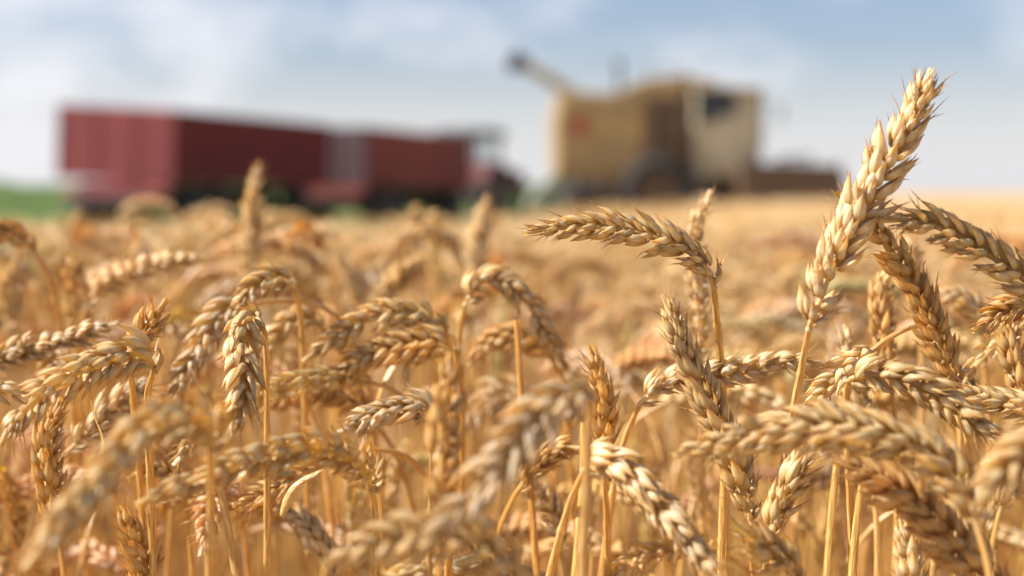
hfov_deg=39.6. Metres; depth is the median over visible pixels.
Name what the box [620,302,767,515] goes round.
wheat stalk
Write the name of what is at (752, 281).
wheat stalk
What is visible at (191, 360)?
wheat stalk
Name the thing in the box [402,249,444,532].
wheat stalk
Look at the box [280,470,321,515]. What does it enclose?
dry leaf
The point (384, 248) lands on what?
wheat stalk
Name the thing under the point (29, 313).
wheat stalk
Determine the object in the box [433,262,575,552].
wheat stalk
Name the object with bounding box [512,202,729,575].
wheat stalk
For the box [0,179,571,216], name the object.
green crop
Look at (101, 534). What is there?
wheat stalk
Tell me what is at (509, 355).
wheat stalk
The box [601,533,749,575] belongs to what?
wheat stalk
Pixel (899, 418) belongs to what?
wheat stalk
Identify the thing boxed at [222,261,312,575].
wheat stalk
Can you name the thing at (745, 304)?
wheat stalk
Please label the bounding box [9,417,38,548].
wheat stalk
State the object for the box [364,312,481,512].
wheat stalk
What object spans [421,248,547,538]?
wheat stalk
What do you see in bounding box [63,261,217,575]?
wheat stalk
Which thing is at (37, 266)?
wheat stalk
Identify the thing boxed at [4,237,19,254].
wheat stalk
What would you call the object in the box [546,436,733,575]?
wheat stalk
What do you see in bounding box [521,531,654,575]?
wheat stalk
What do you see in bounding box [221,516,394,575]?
wheat stalk
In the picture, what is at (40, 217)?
grass
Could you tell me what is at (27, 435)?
wheat stalk
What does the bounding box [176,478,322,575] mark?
wheat stalk
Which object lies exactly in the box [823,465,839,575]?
bare straw
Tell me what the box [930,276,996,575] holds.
wheat stalk
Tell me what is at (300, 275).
wheat stalk
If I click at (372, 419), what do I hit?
wheat stalk
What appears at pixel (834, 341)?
wheat stalk
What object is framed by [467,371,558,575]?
wheat stalk
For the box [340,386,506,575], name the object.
wheat stalk
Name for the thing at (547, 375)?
wheat stalk
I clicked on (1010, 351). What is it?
wheat stalk
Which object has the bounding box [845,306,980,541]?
wheat stalk
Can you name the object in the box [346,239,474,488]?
wheat stalk
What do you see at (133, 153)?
grain trailer
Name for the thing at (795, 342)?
wheat stalk
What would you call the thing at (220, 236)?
wheat stalk
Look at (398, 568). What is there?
wheat stalk
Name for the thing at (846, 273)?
wheat stalk
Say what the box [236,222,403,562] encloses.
wheat stalk
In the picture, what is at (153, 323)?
wheat stalk
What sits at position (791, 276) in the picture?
wheat stalk
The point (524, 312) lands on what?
wheat stalk
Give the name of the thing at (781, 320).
wheat stalk
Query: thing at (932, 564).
wheat stalk
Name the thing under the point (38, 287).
wheat stalk
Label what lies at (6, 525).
wheat stalk
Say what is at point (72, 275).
wheat stalk
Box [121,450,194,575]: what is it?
wheat stalk
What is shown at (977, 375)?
wheat stalk
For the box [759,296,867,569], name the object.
wheat stalk
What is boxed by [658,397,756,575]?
wheat stalk
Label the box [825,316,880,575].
wheat stalk
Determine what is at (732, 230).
wheat crop
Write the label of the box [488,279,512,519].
wheat stalk
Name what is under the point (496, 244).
wheat stalk
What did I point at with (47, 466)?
wheat stalk
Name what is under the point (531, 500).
bare straw
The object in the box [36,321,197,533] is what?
wheat stalk
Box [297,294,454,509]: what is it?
wheat stalk
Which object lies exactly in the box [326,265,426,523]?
wheat stalk
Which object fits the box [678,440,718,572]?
wheat stalk
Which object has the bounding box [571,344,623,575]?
wheat stalk
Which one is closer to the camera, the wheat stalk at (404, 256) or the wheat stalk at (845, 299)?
the wheat stalk at (845, 299)
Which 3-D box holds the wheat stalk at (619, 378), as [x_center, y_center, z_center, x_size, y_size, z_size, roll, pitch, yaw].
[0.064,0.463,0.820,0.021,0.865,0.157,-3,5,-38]
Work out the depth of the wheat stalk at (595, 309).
1.42 m
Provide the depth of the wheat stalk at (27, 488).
0.70 m
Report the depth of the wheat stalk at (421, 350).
0.62 m
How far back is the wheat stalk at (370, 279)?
0.97 m
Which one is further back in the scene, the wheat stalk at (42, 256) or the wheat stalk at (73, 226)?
the wheat stalk at (73, 226)
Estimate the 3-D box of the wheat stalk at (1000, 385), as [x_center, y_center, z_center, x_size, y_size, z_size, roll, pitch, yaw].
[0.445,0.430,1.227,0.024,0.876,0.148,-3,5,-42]
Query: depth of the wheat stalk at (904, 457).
0.79 m
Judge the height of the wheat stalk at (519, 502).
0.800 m
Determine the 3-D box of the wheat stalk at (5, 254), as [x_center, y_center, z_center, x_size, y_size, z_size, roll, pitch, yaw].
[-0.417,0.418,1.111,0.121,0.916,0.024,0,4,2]
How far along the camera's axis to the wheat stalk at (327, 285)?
1.15 m
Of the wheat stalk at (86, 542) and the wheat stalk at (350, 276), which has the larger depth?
the wheat stalk at (350, 276)
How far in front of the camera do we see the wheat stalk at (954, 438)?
1.07 m
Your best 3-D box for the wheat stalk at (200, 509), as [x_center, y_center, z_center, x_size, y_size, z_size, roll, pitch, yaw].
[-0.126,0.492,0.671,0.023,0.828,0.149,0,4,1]
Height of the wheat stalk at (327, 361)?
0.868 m
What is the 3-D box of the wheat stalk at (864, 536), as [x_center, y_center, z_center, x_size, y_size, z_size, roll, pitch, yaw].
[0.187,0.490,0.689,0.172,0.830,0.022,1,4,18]
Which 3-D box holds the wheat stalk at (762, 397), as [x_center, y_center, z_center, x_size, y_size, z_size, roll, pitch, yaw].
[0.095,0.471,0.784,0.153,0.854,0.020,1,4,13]
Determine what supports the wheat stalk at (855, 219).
on the ground at (469, 219)
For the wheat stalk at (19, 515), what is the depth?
0.67 m
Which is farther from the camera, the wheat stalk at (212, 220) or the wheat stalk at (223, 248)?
the wheat stalk at (212, 220)
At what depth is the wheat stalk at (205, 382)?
1.05 m
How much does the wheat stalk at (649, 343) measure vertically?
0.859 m
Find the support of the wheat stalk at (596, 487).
on the ground at (469, 219)
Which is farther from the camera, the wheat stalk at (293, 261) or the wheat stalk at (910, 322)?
the wheat stalk at (293, 261)
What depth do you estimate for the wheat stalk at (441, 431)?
0.42 m
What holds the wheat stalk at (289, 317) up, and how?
on the ground at (469, 219)
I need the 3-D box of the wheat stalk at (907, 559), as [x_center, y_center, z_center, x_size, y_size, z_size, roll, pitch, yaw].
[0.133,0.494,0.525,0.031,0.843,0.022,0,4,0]
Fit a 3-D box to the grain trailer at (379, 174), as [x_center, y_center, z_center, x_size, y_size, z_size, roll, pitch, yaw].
[-3.362,-2.987,39.396,2.590,2.547,8.642,1,4,19]
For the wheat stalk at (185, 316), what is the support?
on the ground at (469, 219)
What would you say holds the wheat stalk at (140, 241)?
on the ground at (469, 219)
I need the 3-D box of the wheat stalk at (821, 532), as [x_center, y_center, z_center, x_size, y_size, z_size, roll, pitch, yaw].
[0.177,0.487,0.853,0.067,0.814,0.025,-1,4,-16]
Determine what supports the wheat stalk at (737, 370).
on the ground at (469, 219)
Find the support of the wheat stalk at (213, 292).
on the ground at (469, 219)
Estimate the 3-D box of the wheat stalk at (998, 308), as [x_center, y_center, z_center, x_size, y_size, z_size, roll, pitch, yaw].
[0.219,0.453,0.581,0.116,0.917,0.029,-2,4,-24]
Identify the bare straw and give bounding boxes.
[217,486,239,575]
[514,320,540,575]
[571,422,585,575]
[717,475,726,575]
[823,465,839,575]
[848,484,863,575]
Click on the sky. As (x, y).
(425, 66)
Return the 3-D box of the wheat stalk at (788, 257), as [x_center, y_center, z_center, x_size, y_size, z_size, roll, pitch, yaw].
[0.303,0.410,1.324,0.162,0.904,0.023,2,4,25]
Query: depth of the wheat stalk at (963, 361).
1.37 m
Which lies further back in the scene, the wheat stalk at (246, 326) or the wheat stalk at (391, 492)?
the wheat stalk at (391, 492)
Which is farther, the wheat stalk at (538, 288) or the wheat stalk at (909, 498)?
the wheat stalk at (538, 288)
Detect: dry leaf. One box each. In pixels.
[90,400,103,444]
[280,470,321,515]
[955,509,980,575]
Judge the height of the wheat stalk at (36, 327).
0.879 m
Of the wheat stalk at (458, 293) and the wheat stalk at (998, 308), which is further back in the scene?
the wheat stalk at (458, 293)
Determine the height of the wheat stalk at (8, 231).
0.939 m
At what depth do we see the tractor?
43.60 m
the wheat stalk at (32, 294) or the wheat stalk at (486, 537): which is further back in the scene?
the wheat stalk at (32, 294)
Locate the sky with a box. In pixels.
[0,0,1023,191]
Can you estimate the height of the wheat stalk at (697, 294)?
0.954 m
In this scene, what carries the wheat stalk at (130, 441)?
on the ground at (469, 219)
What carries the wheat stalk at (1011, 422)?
on the ground at (469, 219)
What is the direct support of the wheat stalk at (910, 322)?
on the ground at (469, 219)
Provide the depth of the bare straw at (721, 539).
0.55 m
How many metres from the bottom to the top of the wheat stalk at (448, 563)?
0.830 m
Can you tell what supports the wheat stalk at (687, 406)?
on the ground at (469, 219)
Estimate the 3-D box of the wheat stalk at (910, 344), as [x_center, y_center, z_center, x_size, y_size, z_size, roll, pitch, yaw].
[0.215,0.454,0.872,0.163,0.877,0.023,2,4,31]
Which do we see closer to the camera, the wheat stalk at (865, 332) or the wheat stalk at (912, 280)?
the wheat stalk at (912, 280)
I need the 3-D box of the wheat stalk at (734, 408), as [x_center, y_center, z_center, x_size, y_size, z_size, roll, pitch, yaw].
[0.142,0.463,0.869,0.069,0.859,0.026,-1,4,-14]
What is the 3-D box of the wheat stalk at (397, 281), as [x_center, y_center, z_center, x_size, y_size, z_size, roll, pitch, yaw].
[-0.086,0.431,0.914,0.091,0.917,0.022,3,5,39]
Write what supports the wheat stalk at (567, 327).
on the ground at (469, 219)
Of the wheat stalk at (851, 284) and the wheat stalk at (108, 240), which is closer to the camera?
the wheat stalk at (851, 284)
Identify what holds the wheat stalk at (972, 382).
on the ground at (469, 219)
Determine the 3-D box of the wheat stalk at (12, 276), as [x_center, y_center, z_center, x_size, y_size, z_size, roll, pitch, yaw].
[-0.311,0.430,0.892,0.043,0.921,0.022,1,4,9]
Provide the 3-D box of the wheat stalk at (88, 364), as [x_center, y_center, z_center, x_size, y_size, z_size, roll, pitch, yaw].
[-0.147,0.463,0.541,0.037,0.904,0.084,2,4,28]
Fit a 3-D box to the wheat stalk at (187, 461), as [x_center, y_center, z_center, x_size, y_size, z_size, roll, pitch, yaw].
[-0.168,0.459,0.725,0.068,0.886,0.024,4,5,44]
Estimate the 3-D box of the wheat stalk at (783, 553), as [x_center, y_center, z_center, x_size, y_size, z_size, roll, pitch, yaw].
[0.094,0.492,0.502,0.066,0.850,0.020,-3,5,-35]
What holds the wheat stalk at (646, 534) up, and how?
on the ground at (469, 219)
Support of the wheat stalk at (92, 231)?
on the ground at (469, 219)
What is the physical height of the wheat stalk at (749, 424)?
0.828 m
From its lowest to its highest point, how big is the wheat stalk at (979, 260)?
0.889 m
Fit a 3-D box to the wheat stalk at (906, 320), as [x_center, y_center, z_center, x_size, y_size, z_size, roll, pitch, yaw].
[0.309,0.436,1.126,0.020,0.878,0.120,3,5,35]
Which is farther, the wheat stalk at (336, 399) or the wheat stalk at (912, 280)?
the wheat stalk at (336, 399)
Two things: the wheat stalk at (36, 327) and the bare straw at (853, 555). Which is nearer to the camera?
the bare straw at (853, 555)
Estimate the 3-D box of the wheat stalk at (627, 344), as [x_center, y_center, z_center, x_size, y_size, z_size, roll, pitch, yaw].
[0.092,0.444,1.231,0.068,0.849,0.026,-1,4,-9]
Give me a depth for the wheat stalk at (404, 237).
1.03 m
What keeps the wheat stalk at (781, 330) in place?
on the ground at (469, 219)
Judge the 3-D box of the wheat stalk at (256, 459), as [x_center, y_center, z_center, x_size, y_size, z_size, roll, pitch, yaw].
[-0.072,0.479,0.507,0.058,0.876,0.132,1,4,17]
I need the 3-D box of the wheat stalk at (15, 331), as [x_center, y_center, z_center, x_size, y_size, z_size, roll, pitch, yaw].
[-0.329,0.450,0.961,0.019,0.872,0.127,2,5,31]
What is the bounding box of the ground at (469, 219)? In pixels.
[460,196,709,228]
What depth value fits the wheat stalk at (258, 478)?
1.37 m
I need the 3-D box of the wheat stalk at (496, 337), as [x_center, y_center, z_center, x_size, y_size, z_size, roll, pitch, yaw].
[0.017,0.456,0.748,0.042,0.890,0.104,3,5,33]
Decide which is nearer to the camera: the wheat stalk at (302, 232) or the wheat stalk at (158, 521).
the wheat stalk at (158, 521)
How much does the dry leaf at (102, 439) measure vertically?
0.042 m
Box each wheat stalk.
[0,217,89,572]
[0,242,38,280]
[0,246,34,574]
[0,258,39,378]
[0,259,99,575]
[0,313,90,575]
[0,313,125,371]
[0,316,83,575]
[0,322,137,501]
[0,322,164,575]
[0,423,138,517]
[0,461,16,574]
[0,461,46,575]
[0,463,134,511]
[0,491,5,549]
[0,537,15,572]
[0,549,40,575]
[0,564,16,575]
[1,241,56,276]
[1,271,106,575]
[3,268,80,531]
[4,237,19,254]
[8,386,232,575]
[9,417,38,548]
[15,277,69,574]
[18,368,161,575]
[26,227,153,519]
[26,239,146,486]
[27,275,58,554]
[27,333,71,575]
[28,393,77,575]
[32,234,176,575]
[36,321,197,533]
[36,370,63,405]
[43,209,85,400]
[44,268,90,568]
[48,537,128,575]
[50,236,130,322]
[55,246,98,575]
[60,243,188,575]
[60,245,207,574]
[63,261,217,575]
[66,310,181,575]
[67,223,107,575]
[72,468,119,575]
[78,442,163,575]
[84,243,201,466]
[87,335,229,525]
[89,292,167,575]
[105,497,166,575]
[116,250,227,573]
[121,263,308,569]
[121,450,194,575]
[122,263,248,550]
[126,291,174,575]
[127,228,151,408]
[127,419,397,575]
[129,481,357,575]
[132,261,272,575]
[146,231,331,518]
[146,382,170,544]
[150,297,277,575]
[152,292,381,575]
[153,243,248,530]
[153,383,236,551]
[157,274,277,402]
[159,341,205,575]
[160,220,305,380]
[163,365,445,511]
[166,298,185,575]
[173,279,231,575]
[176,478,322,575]
[178,479,250,575]
[194,345,338,575]
[198,211,263,530]
[210,301,270,575]
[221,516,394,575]
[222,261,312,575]
[226,447,453,575]
[231,259,368,522]
[234,255,327,575]
[235,270,321,575]
[236,159,267,575]
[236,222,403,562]
[237,317,277,557]
[238,305,387,573]
[253,266,301,547]
[253,381,419,548]
[265,294,298,575]
[271,492,339,575]
[276,255,301,481]
[279,214,349,575]
[281,333,318,575]
[294,278,369,440]
[295,243,314,575]
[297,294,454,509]
[301,276,436,448]
[309,299,339,425]
[309,488,533,575]
[314,264,461,572]
[315,293,492,521]
[315,302,341,575]
[316,320,465,575]
[322,452,483,575]
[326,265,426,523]
[327,382,434,575]
[328,252,379,446]
[332,249,430,524]
[336,242,465,553]
[338,443,369,575]
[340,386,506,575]
[342,222,467,521]
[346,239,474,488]
[358,269,410,558]
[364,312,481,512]
[367,303,442,521]
[372,291,426,510]
[380,553,467,575]
[383,439,414,521]
[391,553,546,575]
[400,377,597,575]
[402,201,422,538]
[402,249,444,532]
[420,342,473,575]
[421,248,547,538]
[422,207,449,575]
[432,279,597,575]
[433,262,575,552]
[441,319,510,373]
[444,539,524,575]
[445,245,489,488]
[446,298,480,493]
[457,305,603,372]
[457,380,619,542]
[462,193,498,551]
[462,317,575,559]
[466,228,505,452]
[466,510,622,553]
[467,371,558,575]
[483,252,509,515]
[485,423,579,575]
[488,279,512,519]
[493,289,526,528]
[504,256,615,553]
[509,477,532,565]
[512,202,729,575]
[514,475,573,575]
[518,477,702,549]
[520,301,634,575]
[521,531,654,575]
[522,306,652,571]
[533,282,576,510]
[534,340,676,575]
[538,304,647,556]
[539,296,555,479]
[540,278,586,570]
[543,337,716,572]
[545,370,718,515]
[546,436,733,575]
[556,294,671,575]
[557,404,669,575]
[559,363,730,575]
[570,293,750,498]
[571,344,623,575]
[588,381,824,575]
[598,337,673,571]
[598,345,831,575]
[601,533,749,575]
[611,316,635,532]
[612,310,772,444]
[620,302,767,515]
[620,348,809,544]
[623,280,682,548]
[629,435,659,574]
[640,297,689,575]
[646,322,676,558]
[648,284,763,575]
[654,395,998,575]
[657,316,823,517]
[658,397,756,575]
[668,295,699,534]
[677,411,767,575]
[678,185,720,575]
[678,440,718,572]
[679,310,822,553]
[680,467,847,539]
[692,298,825,503]
[693,296,869,575]
[706,363,831,575]
[707,349,747,521]
[712,319,831,499]
[717,502,805,575]
[722,273,826,325]
[727,298,846,554]
[730,324,867,497]
[733,263,845,575]
[733,342,763,575]
[734,505,824,564]
[739,288,867,575]
[741,225,891,575]
[749,294,780,575]
[757,246,889,413]
[757,275,905,569]
[758,411,846,575]
[758,448,831,568]
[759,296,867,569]
[760,274,837,398]
[761,329,928,572]
[769,63,957,575]
[775,293,859,487]
[775,311,868,457]
[784,355,945,575]
[785,380,983,483]
[786,465,868,497]
[789,318,809,548]
[792,270,858,570]
[800,324,963,575]
[801,319,1000,567]
[807,273,887,575]
[808,446,939,468]
[815,467,845,575]
[817,312,857,528]
[819,450,1010,575]
[824,181,975,575]
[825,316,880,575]
[837,338,864,575]
[839,271,869,575]
[840,473,1023,575]
[841,281,1022,570]
[843,351,1010,575]
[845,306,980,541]
[849,305,965,520]
[858,443,976,575]
[863,262,899,575]
[864,279,985,459]
[867,306,1007,570]
[871,189,1023,308]
[873,317,916,575]
[875,409,964,521]
[880,238,999,538]
[880,397,915,565]
[881,307,914,575]
[883,510,929,575]
[895,230,931,544]
[898,357,1009,575]
[901,351,956,443]
[923,312,956,575]
[929,481,966,575]
[929,521,1023,553]
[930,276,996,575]
[938,311,1018,520]
[939,257,992,279]
[942,374,1023,427]
[943,231,1023,282]
[948,353,986,535]
[952,427,1023,533]
[960,294,1023,349]
[976,501,1008,575]
[985,309,1019,457]
[986,313,1023,418]
[990,461,1022,552]
[994,368,1003,422]
[997,414,1023,571]
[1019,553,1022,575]
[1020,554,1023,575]
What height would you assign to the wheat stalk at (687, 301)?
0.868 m
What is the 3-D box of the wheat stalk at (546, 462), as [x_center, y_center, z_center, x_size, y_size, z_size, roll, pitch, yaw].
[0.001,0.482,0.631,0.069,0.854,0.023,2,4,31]
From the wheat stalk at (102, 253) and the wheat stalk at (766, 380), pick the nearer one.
the wheat stalk at (766, 380)
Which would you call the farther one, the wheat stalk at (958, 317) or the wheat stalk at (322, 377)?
the wheat stalk at (958, 317)
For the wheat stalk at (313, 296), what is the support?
on the ground at (469, 219)
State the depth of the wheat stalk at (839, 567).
1.03 m
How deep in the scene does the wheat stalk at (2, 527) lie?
1.17 m
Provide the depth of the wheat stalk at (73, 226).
1.30 m
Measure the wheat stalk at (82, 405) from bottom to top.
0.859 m
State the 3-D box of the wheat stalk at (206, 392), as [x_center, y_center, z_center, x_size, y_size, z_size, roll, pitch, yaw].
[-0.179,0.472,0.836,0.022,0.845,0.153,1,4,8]
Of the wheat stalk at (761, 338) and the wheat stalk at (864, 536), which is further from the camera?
the wheat stalk at (761, 338)
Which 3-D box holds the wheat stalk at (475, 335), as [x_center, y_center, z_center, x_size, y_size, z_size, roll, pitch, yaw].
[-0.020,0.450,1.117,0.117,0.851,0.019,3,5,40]
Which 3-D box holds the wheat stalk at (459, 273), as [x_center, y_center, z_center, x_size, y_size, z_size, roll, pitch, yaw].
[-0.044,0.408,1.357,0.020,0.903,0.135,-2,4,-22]
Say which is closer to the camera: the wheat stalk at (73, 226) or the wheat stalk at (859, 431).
the wheat stalk at (859, 431)
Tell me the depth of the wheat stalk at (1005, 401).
0.53 m
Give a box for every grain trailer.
[56,104,330,230]
[276,127,472,222]
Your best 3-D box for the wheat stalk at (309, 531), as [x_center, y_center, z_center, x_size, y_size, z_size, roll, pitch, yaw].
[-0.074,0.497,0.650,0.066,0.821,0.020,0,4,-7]
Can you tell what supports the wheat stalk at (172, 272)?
on the ground at (469, 219)
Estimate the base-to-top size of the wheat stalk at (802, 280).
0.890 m
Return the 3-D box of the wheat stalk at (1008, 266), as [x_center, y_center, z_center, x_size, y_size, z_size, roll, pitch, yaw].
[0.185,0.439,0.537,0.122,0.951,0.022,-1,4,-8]
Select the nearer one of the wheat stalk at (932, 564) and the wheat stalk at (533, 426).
the wheat stalk at (533, 426)
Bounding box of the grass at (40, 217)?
[0,211,469,232]
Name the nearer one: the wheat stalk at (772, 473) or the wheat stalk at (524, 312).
the wheat stalk at (772, 473)
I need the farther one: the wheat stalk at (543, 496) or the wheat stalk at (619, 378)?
the wheat stalk at (619, 378)
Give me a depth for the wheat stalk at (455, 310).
0.97 m
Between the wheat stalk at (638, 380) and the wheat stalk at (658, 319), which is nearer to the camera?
the wheat stalk at (638, 380)
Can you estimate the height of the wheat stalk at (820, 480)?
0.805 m
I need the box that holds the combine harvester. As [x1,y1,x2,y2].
[506,50,845,215]
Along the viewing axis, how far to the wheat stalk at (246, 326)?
0.52 m
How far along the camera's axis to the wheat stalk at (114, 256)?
1.37 m
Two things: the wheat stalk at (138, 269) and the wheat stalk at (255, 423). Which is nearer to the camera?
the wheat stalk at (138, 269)
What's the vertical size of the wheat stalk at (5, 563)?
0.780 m
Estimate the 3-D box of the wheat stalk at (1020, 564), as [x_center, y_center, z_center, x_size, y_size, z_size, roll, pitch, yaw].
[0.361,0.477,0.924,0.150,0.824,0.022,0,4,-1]
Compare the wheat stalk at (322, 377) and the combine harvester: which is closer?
the wheat stalk at (322, 377)
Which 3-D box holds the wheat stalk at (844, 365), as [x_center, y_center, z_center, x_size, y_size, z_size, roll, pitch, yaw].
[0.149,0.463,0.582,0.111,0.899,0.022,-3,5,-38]
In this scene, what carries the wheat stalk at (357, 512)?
on the ground at (469, 219)
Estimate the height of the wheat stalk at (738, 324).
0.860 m
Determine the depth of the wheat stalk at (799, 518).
0.74 m
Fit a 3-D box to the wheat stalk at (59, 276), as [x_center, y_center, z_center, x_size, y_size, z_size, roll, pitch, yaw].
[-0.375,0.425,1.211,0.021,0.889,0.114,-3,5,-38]
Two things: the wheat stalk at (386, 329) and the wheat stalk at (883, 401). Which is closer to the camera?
the wheat stalk at (883, 401)
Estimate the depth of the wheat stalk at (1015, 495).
0.60 m
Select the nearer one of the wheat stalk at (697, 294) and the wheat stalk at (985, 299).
the wheat stalk at (697, 294)
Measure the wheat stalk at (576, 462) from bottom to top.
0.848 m
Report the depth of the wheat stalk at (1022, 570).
0.87 m
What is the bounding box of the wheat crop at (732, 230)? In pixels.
[0,192,1023,575]
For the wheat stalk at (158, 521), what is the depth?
0.80 m
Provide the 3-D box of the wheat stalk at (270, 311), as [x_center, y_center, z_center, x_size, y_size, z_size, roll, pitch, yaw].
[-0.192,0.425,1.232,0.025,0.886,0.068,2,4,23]
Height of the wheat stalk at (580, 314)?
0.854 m
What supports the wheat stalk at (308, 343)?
on the ground at (469, 219)
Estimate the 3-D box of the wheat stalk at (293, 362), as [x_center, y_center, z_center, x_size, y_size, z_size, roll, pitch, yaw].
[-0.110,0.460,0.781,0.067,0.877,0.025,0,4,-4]
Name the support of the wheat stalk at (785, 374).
on the ground at (469, 219)
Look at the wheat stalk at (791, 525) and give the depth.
0.91 m
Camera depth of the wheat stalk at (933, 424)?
0.97 m
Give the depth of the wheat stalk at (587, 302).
1.38 m
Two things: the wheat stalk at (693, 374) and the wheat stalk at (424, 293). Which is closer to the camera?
the wheat stalk at (693, 374)
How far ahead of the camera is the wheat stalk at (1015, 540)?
0.77 m
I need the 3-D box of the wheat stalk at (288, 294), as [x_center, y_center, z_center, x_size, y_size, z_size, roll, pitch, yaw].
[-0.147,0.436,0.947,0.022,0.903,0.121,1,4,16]
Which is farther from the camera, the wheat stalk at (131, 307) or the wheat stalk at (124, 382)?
the wheat stalk at (124, 382)
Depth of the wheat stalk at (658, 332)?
1.11 m
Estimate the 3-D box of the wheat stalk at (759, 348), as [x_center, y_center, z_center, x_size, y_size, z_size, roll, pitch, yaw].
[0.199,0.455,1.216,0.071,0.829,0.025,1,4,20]
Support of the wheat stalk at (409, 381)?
on the ground at (469, 219)
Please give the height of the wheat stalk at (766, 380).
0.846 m
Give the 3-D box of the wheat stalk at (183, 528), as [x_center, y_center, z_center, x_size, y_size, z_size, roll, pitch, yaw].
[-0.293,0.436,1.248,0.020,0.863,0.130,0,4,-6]
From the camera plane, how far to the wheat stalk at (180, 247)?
1.29 m
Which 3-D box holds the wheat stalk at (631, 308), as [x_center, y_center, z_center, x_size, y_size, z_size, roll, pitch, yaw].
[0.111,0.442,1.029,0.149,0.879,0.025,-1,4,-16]
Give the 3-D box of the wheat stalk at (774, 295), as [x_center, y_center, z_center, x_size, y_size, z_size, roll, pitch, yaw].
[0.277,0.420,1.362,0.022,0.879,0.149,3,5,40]
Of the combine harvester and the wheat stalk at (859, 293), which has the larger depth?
the combine harvester
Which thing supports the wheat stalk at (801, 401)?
on the ground at (469, 219)
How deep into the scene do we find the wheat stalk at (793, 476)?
0.51 m
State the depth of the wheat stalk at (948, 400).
0.49 m
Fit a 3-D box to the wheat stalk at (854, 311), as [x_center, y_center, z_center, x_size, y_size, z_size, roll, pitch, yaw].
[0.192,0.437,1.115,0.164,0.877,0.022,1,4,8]
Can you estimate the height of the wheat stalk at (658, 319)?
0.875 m
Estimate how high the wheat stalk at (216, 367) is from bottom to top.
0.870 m
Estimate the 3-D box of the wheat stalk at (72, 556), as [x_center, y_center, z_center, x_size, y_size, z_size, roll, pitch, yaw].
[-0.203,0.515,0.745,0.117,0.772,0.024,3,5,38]
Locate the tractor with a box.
[422,128,538,222]
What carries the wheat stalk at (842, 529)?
on the ground at (469, 219)
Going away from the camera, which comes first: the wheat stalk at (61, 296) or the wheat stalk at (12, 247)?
the wheat stalk at (12, 247)
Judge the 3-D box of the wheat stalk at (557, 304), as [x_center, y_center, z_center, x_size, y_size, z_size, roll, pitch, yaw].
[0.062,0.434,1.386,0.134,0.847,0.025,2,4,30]
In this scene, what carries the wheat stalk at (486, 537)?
on the ground at (469, 219)
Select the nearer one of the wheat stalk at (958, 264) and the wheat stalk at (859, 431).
the wheat stalk at (859, 431)
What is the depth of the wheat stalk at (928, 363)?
1.25 m
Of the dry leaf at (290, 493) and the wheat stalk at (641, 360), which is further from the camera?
the wheat stalk at (641, 360)
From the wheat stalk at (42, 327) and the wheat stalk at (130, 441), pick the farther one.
the wheat stalk at (42, 327)
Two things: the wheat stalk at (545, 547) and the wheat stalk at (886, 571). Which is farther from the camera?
the wheat stalk at (886, 571)
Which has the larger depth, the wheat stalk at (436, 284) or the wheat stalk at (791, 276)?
the wheat stalk at (791, 276)
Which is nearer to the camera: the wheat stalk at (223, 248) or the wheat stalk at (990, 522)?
the wheat stalk at (990, 522)
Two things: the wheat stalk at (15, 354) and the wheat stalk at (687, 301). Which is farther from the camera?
the wheat stalk at (687, 301)
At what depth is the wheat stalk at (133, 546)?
0.55 m
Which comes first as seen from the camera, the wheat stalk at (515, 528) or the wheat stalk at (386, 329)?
the wheat stalk at (515, 528)
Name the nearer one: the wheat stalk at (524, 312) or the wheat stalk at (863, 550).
the wheat stalk at (863, 550)
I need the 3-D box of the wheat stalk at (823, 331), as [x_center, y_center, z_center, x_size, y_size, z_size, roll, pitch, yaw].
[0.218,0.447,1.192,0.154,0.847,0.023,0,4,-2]
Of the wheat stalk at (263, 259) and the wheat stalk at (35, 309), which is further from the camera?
the wheat stalk at (35, 309)
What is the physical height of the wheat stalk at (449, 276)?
0.885 m
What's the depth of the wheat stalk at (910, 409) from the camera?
1.04 m
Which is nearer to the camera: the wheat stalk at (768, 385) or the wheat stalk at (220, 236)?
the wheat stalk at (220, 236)
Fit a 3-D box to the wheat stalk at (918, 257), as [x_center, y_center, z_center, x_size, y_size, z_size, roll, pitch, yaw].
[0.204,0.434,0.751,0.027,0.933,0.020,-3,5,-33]
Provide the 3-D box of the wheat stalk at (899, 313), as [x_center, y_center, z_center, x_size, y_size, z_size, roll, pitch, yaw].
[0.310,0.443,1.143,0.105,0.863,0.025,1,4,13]
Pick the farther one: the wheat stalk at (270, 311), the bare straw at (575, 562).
the wheat stalk at (270, 311)
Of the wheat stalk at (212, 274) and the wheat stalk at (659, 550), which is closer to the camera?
the wheat stalk at (659, 550)
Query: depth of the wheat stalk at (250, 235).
0.92 m
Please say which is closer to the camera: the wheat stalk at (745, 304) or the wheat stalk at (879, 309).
the wheat stalk at (879, 309)
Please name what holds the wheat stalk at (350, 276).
on the ground at (469, 219)
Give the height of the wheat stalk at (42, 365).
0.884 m
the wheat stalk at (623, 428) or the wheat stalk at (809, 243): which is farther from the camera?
the wheat stalk at (809, 243)
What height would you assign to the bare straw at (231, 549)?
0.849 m
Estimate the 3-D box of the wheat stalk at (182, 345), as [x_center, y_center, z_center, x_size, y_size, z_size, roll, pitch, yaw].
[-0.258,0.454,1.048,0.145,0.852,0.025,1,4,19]
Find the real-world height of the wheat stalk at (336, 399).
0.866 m

